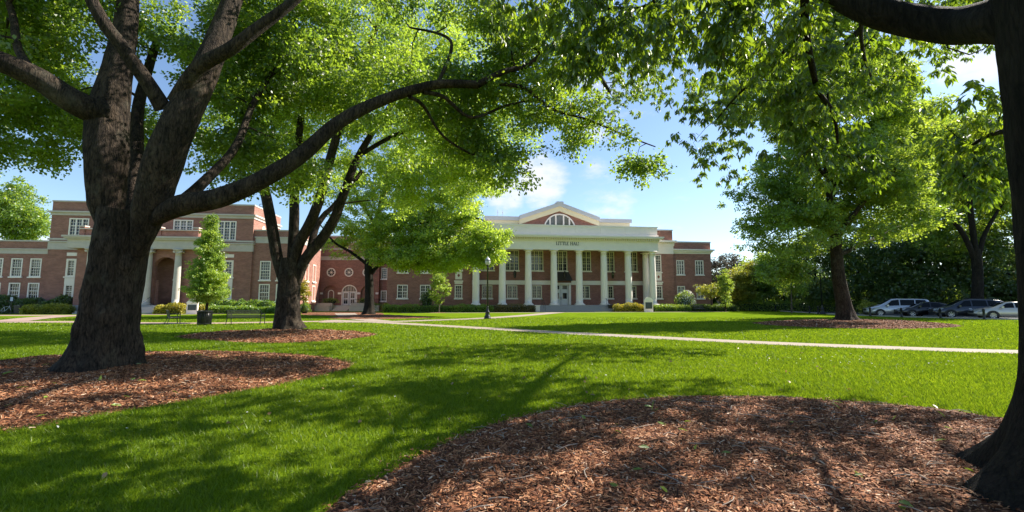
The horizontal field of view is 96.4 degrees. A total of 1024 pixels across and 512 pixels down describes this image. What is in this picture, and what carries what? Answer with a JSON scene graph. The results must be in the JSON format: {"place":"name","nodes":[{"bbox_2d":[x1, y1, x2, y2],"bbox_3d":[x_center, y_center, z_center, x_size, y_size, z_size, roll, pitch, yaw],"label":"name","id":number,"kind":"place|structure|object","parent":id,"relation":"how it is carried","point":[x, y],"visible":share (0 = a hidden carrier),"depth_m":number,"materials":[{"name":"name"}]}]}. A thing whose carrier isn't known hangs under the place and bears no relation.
{"place":"outdoors","nodes":[
{"label":"outdoors","id":0,"kind":"place"},
{"bbox_2d":[0,315,75,320],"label":"path","id":1,"kind":"structure","parent":0,"point":[28,318],"depth_m":38.99,"materials":[{"name":"beige concrete"}]},
{"bbox_2d":[0,314,166,315],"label":"path","id":2,"kind":"structure","parent":0,"point":[57,315],"depth_m":47.22,"materials":[{"name":"beige concrete"}]},
{"bbox_2d":[0,321,340,323],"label":"path","id":3,"kind":"structure","parent":0,"point":[156,322],"depth_m":32.06,"materials":[{"name":"beige concrete"}]},
{"bbox_2d":[335,313,387,321],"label":"path","id":4,"kind":"structure","parent":0,"point":[344,314],"depth_m":36.98,"materials":[{"name":"concrete"}]},
{"bbox_2d":[318,312,564,322],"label":"path","id":5,"kind":"structure","parent":0,"point":[464,318],"depth_m":39.21,"materials":[{"name":"concrete"}]},
{"bbox_2d":[0,0,1013,297],"label":"sky","id":6,"kind":"structure","parent":0,"point":[675,203],"materials":[{"name":"blue"}]},
{"bbox_2d":[0,311,1018,511],"bbox_3d":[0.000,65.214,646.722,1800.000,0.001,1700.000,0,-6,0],"label":"lawn","id":7,"kind":"structure","parent":0,"point":[740,314],"depth_m":7.71,"materials":[{"name":"green plant"}]},
{"bbox_2d":[0,172,51,239],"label":"tree","id":8,"kind":"object","parent":7,"relation":"on","point":[28,220],"visible":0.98,"depth_m":71.65,"materials":[{"name":"green plant"}]},
{"bbox_2d":[0,294,72,313],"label":"hedge","id":9,"kind":"object","parent":7,"relation":"on","point":[62,299],"visible":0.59,"depth_m":55.14,"materials":[{"name":"green plant"}]},
{"bbox_2d":[18,302,75,313],"bbox_3d":[-53.333,6.102,52.621,4.942,1.559,1.894,1,-6,-12],"label":"hedge","id":10,"kind":"object","parent":7,"relation":"on","point":[56,308],"visible":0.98,"depth_m":52.16,"materials":[{"name":"green plant"}]},
{"bbox_2d":[0,200,320,313],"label":"arcaded hall","id":11,"kind":"structure","parent":7,"relation":"on","point":[53,265],"depth_m":58.14,"materials":[{"name":"brown brick"}]},
{"bbox_2d":[6,283,20,299],"bbox_3d":[-62.261,4.442,57.178,1.540,2.190,0.270,1,-6,-6],"label":"window","id":12,"kind":"structure","parent":11,"relation":"in","point":[13,288],"depth_m":57.26,"materials":[{"name":"white glass"}]},
{"bbox_2d":[8,258,22,277],"bbox_3d":[-62.261,1.516,57.466,1.540,2.470,0.270,1,-6,-6],"label":"window","id":13,"kind":"structure","parent":11,"relation":"in","point":[16,263],"depth_m":57.52,"materials":[{"name":"white paint"}]},
{"bbox_2d":[27,283,39,297],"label":"window","id":14,"kind":"structure","parent":11,"relation":"in","point":[33,288],"depth_m":57.50,"materials":[{"name":"white glass"}]},
{"bbox_2d":[27,258,41,277],"bbox_3d":[-60.124,1.540,57.708,1.540,2.470,0.270,1,-6,-6],"label":"window","id":15,"kind":"structure","parent":11,"relation":"in","point":[35,263],"depth_m":57.76,"materials":[{"name":"white paint"}]},
{"bbox_2d":[63,284,73,296],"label":"window","id":16,"kind":"structure","parent":11,"relation":"in","point":[68,288],"depth_m":57.66,"materials":[{"name":"white paint"}]},
{"bbox_2d":[63,259,76,277],"bbox_3d":[-55.842,1.553,57.897,1.390,2.420,0.270,1,-6,-6],"label":"window","id":17,"kind":"structure","parent":11,"relation":"in","point":[70,270],"depth_m":57.93,"materials":[{"name":"white paint"}]},
{"bbox_2d":[68,218,89,234],"bbox_3d":[-55.371,-3.477,58.443,2.540,2.720,0.270,1,-6,-6],"label":"window","id":18,"kind":"structure","parent":11,"relation":"in","point":[74,223],"depth_m":58.52,"materials":[{"name":"grey glass"}]},
{"bbox_2d":[173,220,192,229],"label":"window","id":19,"kind":"structure","parent":11,"relation":"in","point":[178,224],"depth_m":59.98,"materials":[{"name":"grey glass"}]},
{"bbox_2d":[217,221,236,240],"bbox_3d":[-37.686,-3.280,60.449,2.540,2.720,0.270,1,-6,-6],"label":"window","id":20,"kind":"structure","parent":11,"relation":"in","point":[227,228],"depth_m":60.55,"materials":[{"name":"grey glass"}]},
{"bbox_2d":[224,260,233,278],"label":"window","id":21,"kind":"structure","parent":11,"relation":"in","point":[229,269],"depth_m":60.09,"materials":[{"name":"white paint"}]},
{"bbox_2d":[258,284,269,300],"bbox_3d":[-32.802,4.920,60.504,1.590,2.410,0.270,1,-6,-6],"label":"window","id":22,"kind":"structure","parent":11,"relation":"in","point":[264,289],"depth_m":60.59,"materials":[{"name":"white paint"}]},
{"bbox_2d":[258,261,270,280],"bbox_3d":[-32.802,2.009,60.791,1.590,2.700,0.270,1,-6,-6],"label":"window","id":23,"kind":"structure","parent":11,"relation":"in","point":[265,266],"depth_m":60.86,"materials":[{"name":"white paint"}]},
{"bbox_2d":[152,301,186,313],"bbox_3d":[-39.862,6.102,53.463,3.358,1.708,1.887,1,-6,-14],"label":"hedge","id":24,"kind":"object","parent":7,"relation":"on","point":[173,308],"visible":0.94,"depth_m":52.97,"materials":[{"name":"yellow plant"}]},
{"bbox_2d":[0,350,354,431],"bbox_3d":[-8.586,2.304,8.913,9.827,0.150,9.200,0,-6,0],"label":"mulch bed","id":25,"kind":"object","parent":7,"relation":"on","point":[108,410],"visible":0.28,"depth_m":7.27,"materials":[{"name":"brown wood"}]},
{"bbox_2d":[1,349,315,416],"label":"fallen leaves","id":26,"kind":"object","parent":25,"relation":"on","point":[100,377],"visible":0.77,"depth_m":7.78,"materials":[{"name":"brown plant"}]},
{"bbox_2d":[0,0,676,372],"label":"shade tree","id":27,"kind":"object","parent":25,"relation":"on","point":[240,54],"visible":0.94,"depth_m":12.10,"materials":[{"name":"green plant"}]},
{"bbox_2d":[186,299,198,313],"bbox_3d":[-37.072,5.850,53.082,1.320,1.764,0.280,1,-6,-6],"label":"notice board","id":28,"kind":"object","parent":7,"relation":"on","point":[191,307],"visible":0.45,"depth_m":52.96,"materials":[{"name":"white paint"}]},
{"bbox_2d":[197,310,212,324],"bbox_3d":[-19.192,3.844,28.561,0.860,0.871,0.860,0,-6,0],"label":"litter bin","id":29,"kind":"object","parent":7,"relation":"on","point":[204,317],"visible":1,"depth_m":28.27,"materials":[{"name":"black metal"}]},
{"bbox_2d":[179,214,231,309],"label":"tree","id":30,"kind":"object","parent":7,"relation":"on","point":[207,276],"visible":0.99,"depth_m":31.24,"materials":[{"name":"green plant"}]},
{"bbox_2d":[208,304,274,313],"bbox_3d":[-32.038,6.408,54.586,8.162,1.361,1.724,1,-6,-9],"label":"hedge","id":31,"kind":"object","parent":7,"relation":"on","point":[219,309],"visible":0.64,"depth_m":54.15,"materials":[{"name":"green plant"}]},
{"bbox_2d":[225,310,264,324],"bbox_3d":[-17.053,3.931,29.288,2.102,0.933,0.744,1,-6,-6],"label":"bench","id":32,"kind":"object","parent":7,"relation":"on","point":[230,314],"visible":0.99,"depth_m":29.05,"materials":[{"name":"black paint"}]},
{"bbox_2d":[257,299,275,307],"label":"shrub","id":33,"kind":"object","parent":7,"relation":"on","point":[265,303],"visible":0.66,"depth_m":55.53,"materials":[{"name":"green plant"}]},
{"bbox_2d":[175,328,375,342],"bbox_3d":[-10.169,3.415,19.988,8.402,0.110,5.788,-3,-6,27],"label":"mulch bed","id":34,"kind":"object","parent":7,"relation":"on","point":[283,339],"visible":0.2,"depth_m":18.14,"materials":[{"name":"brown wood"}]},
{"bbox_2d":[140,0,545,328],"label":"shade tree","id":35,"kind":"object","parent":34,"relation":"on","point":[290,269],"visible":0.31,"depth_m":23.55,"materials":[{"name":"green plant"}]},
{"bbox_2d":[301,312,382,315],"bbox_3d":[-20.392,6.936,55.139,9.287,0.001,19.904,2,-6,-24],"label":"plaza bed","id":36,"kind":"object","parent":7,"relation":"on","point":[324,313],"visible":0.51,"depth_m":55.29,"materials":[{"name":"brown"}]},
{"bbox_2d":[300,280,311,312],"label":"tree","id":37,"kind":"object","parent":36,"relation":"on","point":[305,287],"visible":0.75,"depth_m":55.68,"materials":[{"name":"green plant"}]},
{"bbox_2d":[314,100,516,313],"bbox_3d":[-10.992,-5.924,51.472,22.965,24.926,14.654,0,-6,0],"label":"shade tree","id":38,"kind":"object","parent":36,"relation":"on","point":[429,239],"visible":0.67,"depth_m":47.51,"materials":[{"name":"green plant"}]},
{"bbox_2d":[314,236,387,310],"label":"linking block","id":39,"kind":"structure","parent":7,"relation":"on","point":[342,281],"depth_m":72.03,"materials":[{"name":"brown brick"}]},
{"bbox_2d":[342,292,348,304],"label":"door","id":40,"kind":"structure","parent":39,"relation":"in","point":[345,294],"depth_m":71.69,"materials":[{"name":"white paint"}]},
{"bbox_2d":[341,285,356,304],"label":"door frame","id":41,"kind":"structure","parent":39,"relation":"in","point":[348,288],"depth_m":71.89,"materials":[{"name":"white paint"}]},
{"bbox_2d":[329,314,431,318],"bbox_3d":[-13.418,5.698,43.058,12.146,0.090,8.734,-4,-7,36],"label":"mulch bed","id":42,"kind":"object","parent":7,"relation":"on","point":[370,316],"visible":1,"depth_m":42.08,"materials":[{"name":"brown wood"}]},
{"bbox_2d":[419,291,433,306],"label":"shrub","id":43,"kind":"object","parent":7,"relation":"on","point":[426,300],"visible":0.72,"depth_m":61.98,"materials":[{"name":"green plant"}]},
{"bbox_2d":[382,303,493,312],"bbox_3d":[-9.778,6.965,61.212,14.822,1.499,1.833,0,-6,-5],"label":"hedge","id":44,"kind":"object","parent":7,"relation":"on","point":[392,308],"visible":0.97,"depth_m":60.70,"materials":[{"name":"green plant"}]},
{"bbox_2d":[484,256,490,318],"bbox_3d":[-2.087,2.686,39.102,0.600,5.320,0.600,0,-6,0],"label":"street lamp","id":45,"kind":"object","parent":7,"relation":"on","point":[487,311],"visible":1,"depth_m":38.96,"materials":[{"name":"black metal"}]},
{"bbox_2d":[493,303,535,311],"bbox_3d":[0.339,7.106,62.351,5.948,1.430,1.651,1,-6,-7],"label":"hedge","id":46,"kind":"object","parent":7,"relation":"on","point":[519,307],"visible":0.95,"depth_m":61.87,"materials":[{"name":"green plant"}]},
{"bbox_2d":[79,343,1010,477],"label":"fallen leaves","id":47,"kind":"object","parent":7,"relation":"on","point":[106,473],"visible":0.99,"depth_m":7.56,"materials":[{"name":"brown plant"}]},
{"bbox_2d":[387,201,714,311],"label":"columned hall","id":48,"kind":"structure","parent":7,"relation":"on","point":[563,257],"depth_m":69.33,"materials":[{"name":"red brick"}]},
{"bbox_2d":[396,285,407,298],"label":"window","id":49,"kind":"structure","parent":48,"relation":"in","point":[402,290],"depth_m":66.18,"materials":[{"name":"white paint"}]},
{"bbox_2d":[419,285,430,298],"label":"window","id":50,"kind":"structure","parent":48,"relation":"in","point":[423,288],"depth_m":66.62,"materials":[{"name":"white paint"}]},
{"bbox_2d":[454,285,462,298],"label":"window","id":51,"kind":"structure","parent":48,"relation":"in","point":[458,288],"depth_m":66.88,"materials":[{"name":"white paint"}]},
{"bbox_2d":[481,285,492,298],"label":"window","id":52,"kind":"structure","parent":48,"relation":"in","point":[484,287],"depth_m":68.80,"materials":[{"name":"beige paint"}]},
{"bbox_2d":[506,285,517,298],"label":"window","id":53,"kind":"structure","parent":48,"relation":"in","point":[511,289],"depth_m":69.28,"materials":[{"name":"beige paint"}]},
{"bbox_2d":[505,250,519,271],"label":"window","id":54,"kind":"structure","parent":48,"relation":"in","point":[513,264],"depth_m":69.76,"materials":[{"name":"grey glass"}]},
{"bbox_2d":[532,285,541,298],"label":"window","id":55,"kind":"structure","parent":48,"relation":"in","point":[536,289],"depth_m":69.80,"materials":[{"name":"beige paint"}]},
{"bbox_2d":[531,250,543,271],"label":"window","id":56,"kind":"structure","parent":48,"relation":"in","point":[536,255],"depth_m":70.26,"materials":[{"name":"grey glass"}]},
{"bbox_2d":[545,214,574,224],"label":"window","id":57,"kind":"structure","parent":48,"relation":"in","point":[559,216],"depth_m":71.80,"materials":[{"name":"grey glass"}]},
{"bbox_2d":[557,251,567,271],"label":"window","id":58,"kind":"structure","parent":48,"relation":"in","point":[561,259],"depth_m":70.76,"materials":[{"name":"grey glass"}]},
{"bbox_2d":[561,285,568,304],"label":"door","id":59,"kind":"structure","parent":48,"relation":"in","point":[564,288],"depth_m":70.31,"materials":[{"name":"white paint"}]},
{"bbox_2d":[582,251,591,271],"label":"window","id":60,"kind":"structure","parent":48,"relation":"in","point":[586,255],"depth_m":71.28,"materials":[{"name":"grey glass"}]},
{"bbox_2d":[583,286,590,298],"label":"window","id":61,"kind":"structure","parent":48,"relation":"in","point":[586,289],"depth_m":70.81,"materials":[{"name":"beige paint"}]},
{"bbox_2d":[606,252,614,271],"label":"window","id":62,"kind":"structure","parent":48,"relation":"in","point":[610,268],"depth_m":71.78,"materials":[{"name":"grey glass"}]},
{"bbox_2d":[624,252,638,272],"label":"window","id":63,"kind":"structure","parent":48,"relation":"in","point":[633,254],"depth_m":72.27,"materials":[{"name":"grey glass"}]},
{"bbox_2d":[655,255,662,272],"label":"window","id":64,"kind":"structure","parent":48,"relation":"in","point":[657,257],"depth_m":71.36,"materials":[{"name":"white paint"}]},
{"bbox_2d":[676,260,685,275],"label":"window","id":65,"kind":"structure","parent":48,"relation":"in","point":[679,263],"depth_m":72.13,"materials":[{"name":"white paint"}]},
{"bbox_2d":[695,260,704,275],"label":"window","id":66,"kind":"structure","parent":48,"relation":"in","point":[699,267],"depth_m":72.58,"materials":[{"name":"white paint"}]},
{"bbox_2d":[612,302,643,311],"bbox_3d":[16.623,7.219,64.149,5.145,1.657,1.703,1,-6,-10],"label":"hedge","id":67,"kind":"object","parent":7,"relation":"on","point":[636,307],"visible":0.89,"depth_m":63.68,"materials":[{"name":"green plant"}]},
{"bbox_2d":[653,303,691,311],"bbox_3d":[22.650,7.420,65.052,5.744,1.418,1.901,1,-6,-11],"label":"hedge","id":68,"kind":"object","parent":7,"relation":"on","point":[672,308],"visible":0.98,"depth_m":64.47,"materials":[{"name":"green plant"}]},
{"bbox_2d":[322,394,1023,511],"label":"mulch bed","id":69,"kind":"object","parent":7,"relation":"on","point":[732,506],"visible":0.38,"depth_m":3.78,"materials":[{"name":"brown wood"}]},
{"bbox_2d":[338,394,996,511],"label":"twigs","id":70,"kind":"object","parent":69,"relation":"on","point":[927,464],"visible":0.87,"depth_m":4.37,"materials":[{"name":"brown wood"}]},
{"bbox_2d":[360,393,1004,509],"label":"fallen leaves","id":71,"kind":"object","parent":69,"relation":"on","point":[908,503],"visible":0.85,"depth_m":4.27,"materials":[{"name":"brown plant"}]},
{"bbox_2d":[472,0,1023,511],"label":"shade tree","id":72,"kind":"object","parent":69,"relation":"on","point":[796,106],"visible":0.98,"depth_m":6.80,"materials":[{"name":"green plant"}]},
{"bbox_2d":[673,290,696,306],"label":"shrub","id":73,"kind":"object","parent":7,"relation":"on","point":[687,298],"visible":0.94,"depth_m":66.68,"materials":[{"name":"green plant"}]},
{"bbox_2d":[690,303,715,311],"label":"hedge","id":74,"kind":"object","parent":7,"relation":"on","point":[709,308],"visible":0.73,"depth_m":65.76,"materials":[{"name":"green plant"}]},
{"bbox_2d":[694,281,721,305],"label":"tree","id":75,"kind":"object","parent":7,"relation":"on","point":[709,292],"visible":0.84,"depth_m":65.84,"materials":[{"name":"green plant"}]},
{"bbox_2d":[711,253,739,303],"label":"tree","id":76,"kind":"object","parent":7,"relation":"on","point":[717,265],"visible":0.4,"depth_m":89.04,"materials":[{"name":"green plant"}]},
{"bbox_2d":[713,303,738,311],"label":"hedge","id":77,"kind":"object","parent":7,"relation":"on","point":[731,308],"visible":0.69,"depth_m":65.71,"materials":[{"name":"green plant"}]},
{"bbox_2d":[719,252,747,291],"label":"tree","id":78,"kind":"object","parent":7,"relation":"on","point":[732,257],"visible":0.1,"depth_m":94.73,"materials":[{"name":"green plant"}]},
{"bbox_2d":[714,259,768,303],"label":"tree","id":79,"kind":"object","parent":7,"relation":"on","point":[743,276],"visible":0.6,"depth_m":70.68,"materials":[{"name":"green plant"}]},
{"bbox_2d":[730,255,782,303],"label":"tree","id":80,"kind":"object","parent":7,"relation":"on","point":[745,257],"visible":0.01,"depth_m":76.61,"materials":[{"name":"green plant"}]},
{"bbox_2d":[746,271,782,303],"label":"tree","id":81,"kind":"object","parent":7,"relation":"on","point":[763,295],"visible":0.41,"depth_m":69.94,"materials":[{"name":"green plant"}]},
{"bbox_2d":[750,246,824,303],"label":"tree","id":82,"kind":"object","parent":7,"relation":"on","point":[783,297],"visible":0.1,"depth_m":68.81,"materials":[{"name":"green plant"}]},
{"bbox_2d":[777,259,814,312],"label":"tree","id":83,"kind":"object","parent":7,"relation":"on","point":[791,288],"visible":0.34,"depth_m":57.04,"materials":[{"name":"green plant"}]},
{"bbox_2d":[817,268,825,313],"bbox_3d":[35.534,3.940,52.593,0.600,5.470,0.600,0,-6,0],"label":"street lamp","id":84,"kind":"object","parent":7,"relation":"on","point":[822,311],"visible":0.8,"depth_m":52.46,"materials":[{"name":"black metal"}]},
{"bbox_2d":[783,225,864,306],"bbox_3d":[44.313,1.324,66.163,10.340,13.661,11.332,0,-6,0],"label":"tree","id":85,"kind":"object","parent":7,"relation":"on","point":[813,290],"visible":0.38,"depth_m":63.74,"materials":[{"name":"green plant"}]},
{"bbox_2d":[730,298,954,311],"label":"hedge","id":86,"kind":"object","parent":7,"relation":"on","point":[785,306],"visible":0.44,"depth_m":66.06,"materials":[{"name":"green plant"}]},
{"bbox_2d":[754,318,963,328],"bbox_3d":[22.857,4.422,30.210,14.521,0.110,9.499,3,-6,-28],"label":"mulch bed","id":87,"kind":"object","parent":7,"relation":"on","point":[849,326],"visible":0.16,"depth_m":27.35,"materials":[{"name":"brown wood"}]},
{"bbox_2d":[715,17,964,320],"bbox_3d":[24.191,-7.127,35.051,16.412,24.066,11.001,0,-6,0],"label":"shade tree","id":88,"kind":"object","parent":87,"relation":"on","point":[832,216],"visible":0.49,"depth_m":33.23,"materials":[{"name":"green plant"}]},
{"bbox_2d":[712,256,1010,303],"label":"woods","id":89,"kind":"object","parent":7,"relation":"on","point":[715,300],"visible":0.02,"depth_m":98.41,"materials":[{"name":"green plant"}]},
{"bbox_2d":[818,211,908,303],"bbox_3d":[47.811,0.658,62.192,10.337,14.415,9.682,0,-6,0],"label":"tree","id":90,"kind":"object","parent":7,"relation":"on","point":[850,266],"visible":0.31,"depth_m":60.45,"materials":[{"name":"green plant"}]},
{"bbox_2d":[849,219,957,302],"bbox_3d":[49.144,1.245,58.079,9.866,12.871,11.023,0,-6,0],"label":"tree","id":91,"kind":"object","parent":7,"relation":"on","point":[882,287],"visible":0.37,"depth_m":57.33,"materials":[{"name":"green plant"}]},
{"bbox_2d":[877,216,997,303],"bbox_3d":[50.099,1.066,54.067,11.401,11.920,10.831,0,-6,0],"label":"tree","id":92,"kind":"object","parent":7,"relation":"on","point":[937,281],"visible":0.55,"depth_m":52.73,"materials":[{"name":"green plant"}]},
{"bbox_2d":[885,92,1011,297],"bbox_3d":[46.475,-5.153,47.830,20.796,22.954,11.297,1,-6,-7],"label":"tree","id":93,"kind":"object","parent":7,"relation":"on","point":[967,239],"visible":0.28,"depth_m":47.29,"materials":[{"name":"green plant"}]},
{"bbox_2d":[948,215,1016,301],"bbox_3d":[54.223,1.159,49.847,11.676,12.056,8.501,0,-6,0],"label":"tree","id":94,"kind":"object","parent":7,"relation":"on","point":[1003,287],"visible":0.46,"depth_m":49.10,"materials":[{"name":"green plant"}]},
{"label":"mulch bed","id":95,"kind":"structure","parent":7,"relation":"on","visible":0},
{"bbox_2d":[427,273,451,311],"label":"tree","id":96,"kind":"object","parent":95,"relation":"on","point":[437,278],"visible":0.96,"depth_m":59.10,"materials":[{"name":"green plant"}]},
{"bbox_2d":[510,312,546,312],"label":"path","id":97,"kind":"structure","parent":0,"point":[528,312],"depth_m":60.08,"materials":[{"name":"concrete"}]},
{"bbox_2d":[643,297,653,311],"bbox_3d":[18.810,6.697,63.047,1.370,2.031,0.280,1,-6,-8],"label":"notice board","id":98,"kind":"object","parent":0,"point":[648,304],"visible":0.95,"depth_m":62.92,"materials":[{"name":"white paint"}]},
{"bbox_2d":[321,320,1017,353],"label":"path","id":99,"kind":"structure","parent":0,"point":[824,345],"depth_m":16.95,"materials":[{"name":"concrete"}]},
{"bbox_2d":[712,268,735,311],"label":"tree","id":100,"kind":"object","parent":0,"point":[725,286],"visible":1,"depth_m":64.14,"materials":[{"name":"green plant"}]},
{"bbox_2d":[816,312,1017,318],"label":"road","id":101,"kind":"structure","parent":0,"point":[933,315],"depth_m":44.52,"materials":[{"name":"grey asphalt"}]},
{"bbox_2d":[856,300,876,314],"bbox_3d":[37.076,5.324,47.365,2.619,1.651,2.124,0,-6,0],"label":"shrub","id":102,"kind":"object","parent":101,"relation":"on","point":[868,304],"visible":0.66,"depth_m":47.31,"materials":[{"name":"green plant"}]},
{"bbox_2d":[863,298,928,315],"bbox_3d":[38.091,5.094,45.385,5.095,1.759,2.380,-2,-6,24],"label":"minivan","id":103,"kind":"object","parent":101,"relation":"on","point":[888,306],"visible":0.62,"depth_m":44.86,"materials":[{"name":"silver metal"}]},
{"bbox_2d":[782,311,1017,319],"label":"kerb","id":104,"kind":"structure","parent":101,"relation":"on","point":[913,316],"depth_m":41.18,"materials":[{"name":"concrete"}]},
{"bbox_2d":[894,302,946,315],"bbox_3d":[39.365,5.050,43.391,4.875,1.456,2.240,-2,-6,24],"label":"sedan","id":105,"kind":"object","parent":101,"relation":"on","point":[919,308],"visible":0.57,"depth_m":42.98,"materials":[{"name":"black paint"}]},
{"bbox_2d":[928,298,1002,317],"bbox_3d":[40.270,4.624,40.518,4.985,1.742,2.340,-2,-6,24],"label":"estate car","id":106,"kind":"object","parent":101,"relation":"on","point":[960,307],"visible":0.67,"depth_m":40.00,"materials":[{"name":"blue paint"}]},
{"bbox_2d":[967,302,1017,317],"bbox_3d":[41.344,4.523,38.045,4.875,1.456,2.240,-2,-6,24],"label":"sedan","id":107,"kind":"object","parent":101,"relation":"on","point":[1002,309],"visible":0.76,"depth_m":37.71,"materials":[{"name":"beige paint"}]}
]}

